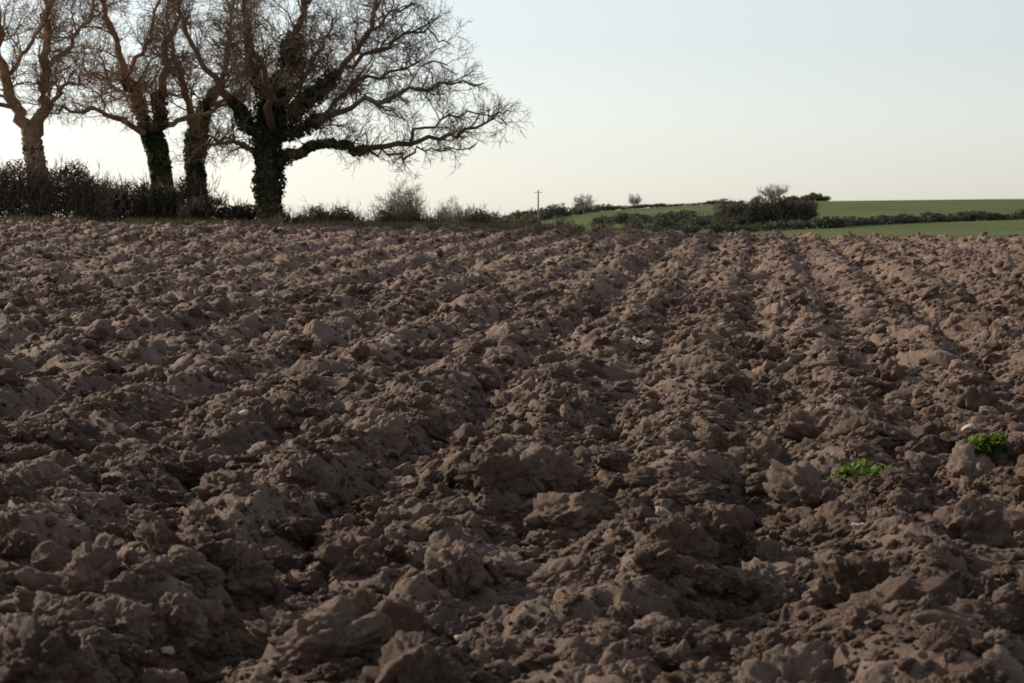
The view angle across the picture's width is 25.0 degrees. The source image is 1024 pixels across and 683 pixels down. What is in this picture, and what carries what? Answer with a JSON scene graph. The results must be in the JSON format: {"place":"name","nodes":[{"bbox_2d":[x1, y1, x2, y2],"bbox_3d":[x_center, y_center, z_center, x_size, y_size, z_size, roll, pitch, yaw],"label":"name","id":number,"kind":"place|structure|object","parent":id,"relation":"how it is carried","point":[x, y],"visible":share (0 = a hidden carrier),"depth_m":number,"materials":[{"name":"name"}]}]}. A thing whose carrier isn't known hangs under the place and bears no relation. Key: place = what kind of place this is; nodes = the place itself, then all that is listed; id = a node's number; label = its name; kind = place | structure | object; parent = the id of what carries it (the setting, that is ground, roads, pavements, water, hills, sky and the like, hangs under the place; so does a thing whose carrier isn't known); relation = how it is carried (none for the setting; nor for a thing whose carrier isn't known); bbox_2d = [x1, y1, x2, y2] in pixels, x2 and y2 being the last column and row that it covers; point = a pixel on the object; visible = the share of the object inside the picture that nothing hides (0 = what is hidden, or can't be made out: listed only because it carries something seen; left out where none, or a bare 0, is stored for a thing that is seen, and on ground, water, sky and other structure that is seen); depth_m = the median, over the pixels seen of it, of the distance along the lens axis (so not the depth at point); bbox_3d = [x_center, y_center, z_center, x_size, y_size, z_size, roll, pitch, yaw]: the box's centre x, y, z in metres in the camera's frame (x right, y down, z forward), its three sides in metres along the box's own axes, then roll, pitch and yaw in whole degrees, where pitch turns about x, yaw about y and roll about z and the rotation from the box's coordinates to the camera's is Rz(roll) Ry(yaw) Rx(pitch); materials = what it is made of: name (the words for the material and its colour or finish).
{"place":"outdoors","nodes":[
{"label":"outdoors","id":0,"kind":"place"},
{"bbox_2d":[0,217,1023,682],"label":"ploughed field","id":1,"kind":"structure","parent":0,"point":[446,615],"depth_m":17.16,"materials":[{"name":"soil"}]},
{"bbox_2d":[69,167,228,221],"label":"hawthorn hedge","id":2,"kind":"object","parent":1,"relation":"on","point":[157,202],"visible":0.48,"depth_m":67.83,"materials":[{"name":"green plant"}]},
{"bbox_2d":[177,188,286,222],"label":"hawthorn hedge","id":3,"kind":"object","parent":1,"relation":"on","point":[203,208],"visible":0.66,"depth_m":66.73,"materials":[{"name":"green plant"}]},
{"bbox_2d":[0,214,584,233],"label":"verge grass","id":4,"kind":"structure","parent":1,"relation":"on","point":[540,227],"depth_m":63.59,"materials":[{"name":"plant"}]},
{"bbox_2d":[2,260,1009,654],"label":"field stones","id":5,"kind":"object","parent":1,"relation":"on","point":[168,650],"visible":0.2,"depth_m":13.95,"materials":[{"name":"brown stone"}]},
{"bbox_2d":[6,286,1008,659],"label":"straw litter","id":6,"kind":"object","parent":1,"relation":"on","point":[524,404],"visible":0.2,"depth_m":15.60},
{"bbox_2d":[827,458,931,494],"bbox_3d":[1.804,0.698,11.313,0.538,0.252,0.370,0,3,0],"label":"weed plant","id":7,"kind":"object","parent":1,"relation":"on","point":[858,468],"visible":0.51,"depth_m":11.33,"materials":[{"name":"green plant"}]},
{"bbox_2d":[962,428,1011,456],"bbox_3d":[2.439,0.542,11.940,0.286,0.190,0.220,2,3,30],"label":"weed plant","id":8,"kind":"object","parent":1,"relation":"on","point":[993,441],"visible":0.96,"depth_m":11.91,"materials":[{"name":"green plant"}]},
{"bbox_2d":[0,0,1023,220],"label":"sky","id":9,"kind":"structure","parent":0,"point":[667,102],"materials":[{"name":"white"}]},
{"bbox_2d":[539,199,1023,238],"bbox_3d":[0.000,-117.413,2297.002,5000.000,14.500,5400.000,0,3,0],"label":"pasture terrain","id":10,"kind":"structure","parent":0,"point":[875,208],"depth_m":452.75,"materials":[{"name":"green plant"}]},
{"bbox_2d":[0,153,129,221],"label":"russet hedge","id":11,"kind":"object","parent":10,"relation":"on","point":[14,195],"visible":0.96,"depth_m":65.81,"materials":[{"name":"brown plant"}]},
{"bbox_2d":[0,0,136,214],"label":"sycamore tree","id":12,"kind":"object","parent":10,"relation":"on","point":[32,134],"visible":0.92,"depth_m":66.54,"materials":[{"name":"brown plant"}]},
{"bbox_2d":[15,0,258,215],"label":"sycamore tree","id":13,"kind":"object","parent":10,"relation":"on","point":[155,143],"visible":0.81,"depth_m":68.37,"materials":[{"name":"brown plant"}]},
{"bbox_2d":[132,0,278,195],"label":"sycamore tree","id":14,"kind":"object","parent":10,"relation":"on","point":[199,168],"visible":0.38,"depth_m":70.46,"materials":[{"name":"brown plant"}]},
{"bbox_2d":[150,0,533,223],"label":"oak tree","id":15,"kind":"object","parent":10,"relation":"on","point":[274,125],"visible":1,"depth_m":65.37,"materials":[{"name":"brown plant"}]},
{"bbox_2d":[281,198,504,225],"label":"bramble hedge","id":16,"kind":"object","parent":10,"relation":"on","point":[337,214],"visible":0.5,"depth_m":70.28,"materials":[{"name":"green plant"}]},
{"bbox_2d":[368,170,429,220],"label":"ash tree","id":17,"kind":"object","parent":10,"relation":"on","point":[411,200],"visible":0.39,"depth_m":248.95,"materials":[{"name":"plant"}]},
{"bbox_2d":[435,197,472,223],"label":"ash tree","id":18,"kind":"object","parent":10,"relation":"on","point":[445,208],"visible":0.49,"depth_m":328.81,"materials":[{"name":"plant"}]},
{"bbox_2d":[512,214,541,226],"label":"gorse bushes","id":19,"kind":"object","parent":10,"relation":"on","point":[528,220],"visible":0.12,"depth_m":399.26,"materials":[{"name":"green plant"}]},
{"bbox_2d":[534,190,541,219],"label":"utility pole","id":20,"kind":"object","parent":10,"relation":"on","point":[538,192],"visible":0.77,"depth_m":299.40,"materials":[{"name":"wood"}]},
{"bbox_2d":[476,202,612,224],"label":"hill hedge","id":21,"kind":"object","parent":10,"relation":"on","point":[551,211],"visible":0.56,"depth_m":548.90,"materials":[{"name":"green plant"}]},
{"bbox_2d":[477,211,640,230],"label":"bramble hedge","id":22,"kind":"object","parent":10,"relation":"on","point":[522,221],"visible":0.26,"depth_m":76.29,"materials":[{"name":"green plant"}]},
{"bbox_2d":[572,194,596,214],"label":"ash tree","id":23,"kind":"object","parent":10,"relation":"on","point":[582,203],"visible":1,"depth_m":558.72,"materials":[{"name":"plant"}]},
{"bbox_2d":[628,192,642,208],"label":"ash tree","id":24,"kind":"object","parent":10,"relation":"on","point":[636,201],"visible":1,"depth_m":598.45,"materials":[{"name":"plant"}]},
{"bbox_2d":[593,209,715,224],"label":"hill hedge","id":25,"kind":"object","parent":10,"relation":"on","point":[636,216],"visible":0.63,"depth_m":382.06,"materials":[{"name":"green plant"}]},
{"bbox_2d":[602,200,742,210],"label":"hill hedge","id":26,"kind":"object","parent":10,"relation":"on","point":[622,207],"visible":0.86,"depth_m":600.52,"materials":[{"name":"green plant"}]},
{"bbox_2d":[618,192,822,230],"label":"copse","id":27,"kind":"object","parent":10,"relation":"on","point":[785,209],"visible":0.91,"depth_m":326.73,"materials":[{"name":"green plant"}]},
{"bbox_2d":[623,217,819,234],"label":"hill hedge","id":28,"kind":"object","parent":10,"relation":"on","point":[715,227],"visible":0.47,"depth_m":275.88,"materials":[{"name":"green plant"}]},
{"bbox_2d":[757,183,790,196],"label":"ash tree","id":29,"kind":"object","parent":10,"relation":"on","point":[777,192],"visible":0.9,"depth_m":598.39,"materials":[{"name":"plant"}]},
{"bbox_2d":[788,192,830,201],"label":"gorse bushes","id":30,"kind":"object","parent":10,"relation":"on","point":[818,197],"visible":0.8,"depth_m":598.15,"materials":[{"name":"green plant"}]},
{"bbox_2d":[811,209,1023,228],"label":"hill hedge","id":31,"kind":"object","parent":10,"relation":"on","point":[900,218],"visible":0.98,"depth_m":312.21,"materials":[{"name":"green plant"}]}
]}

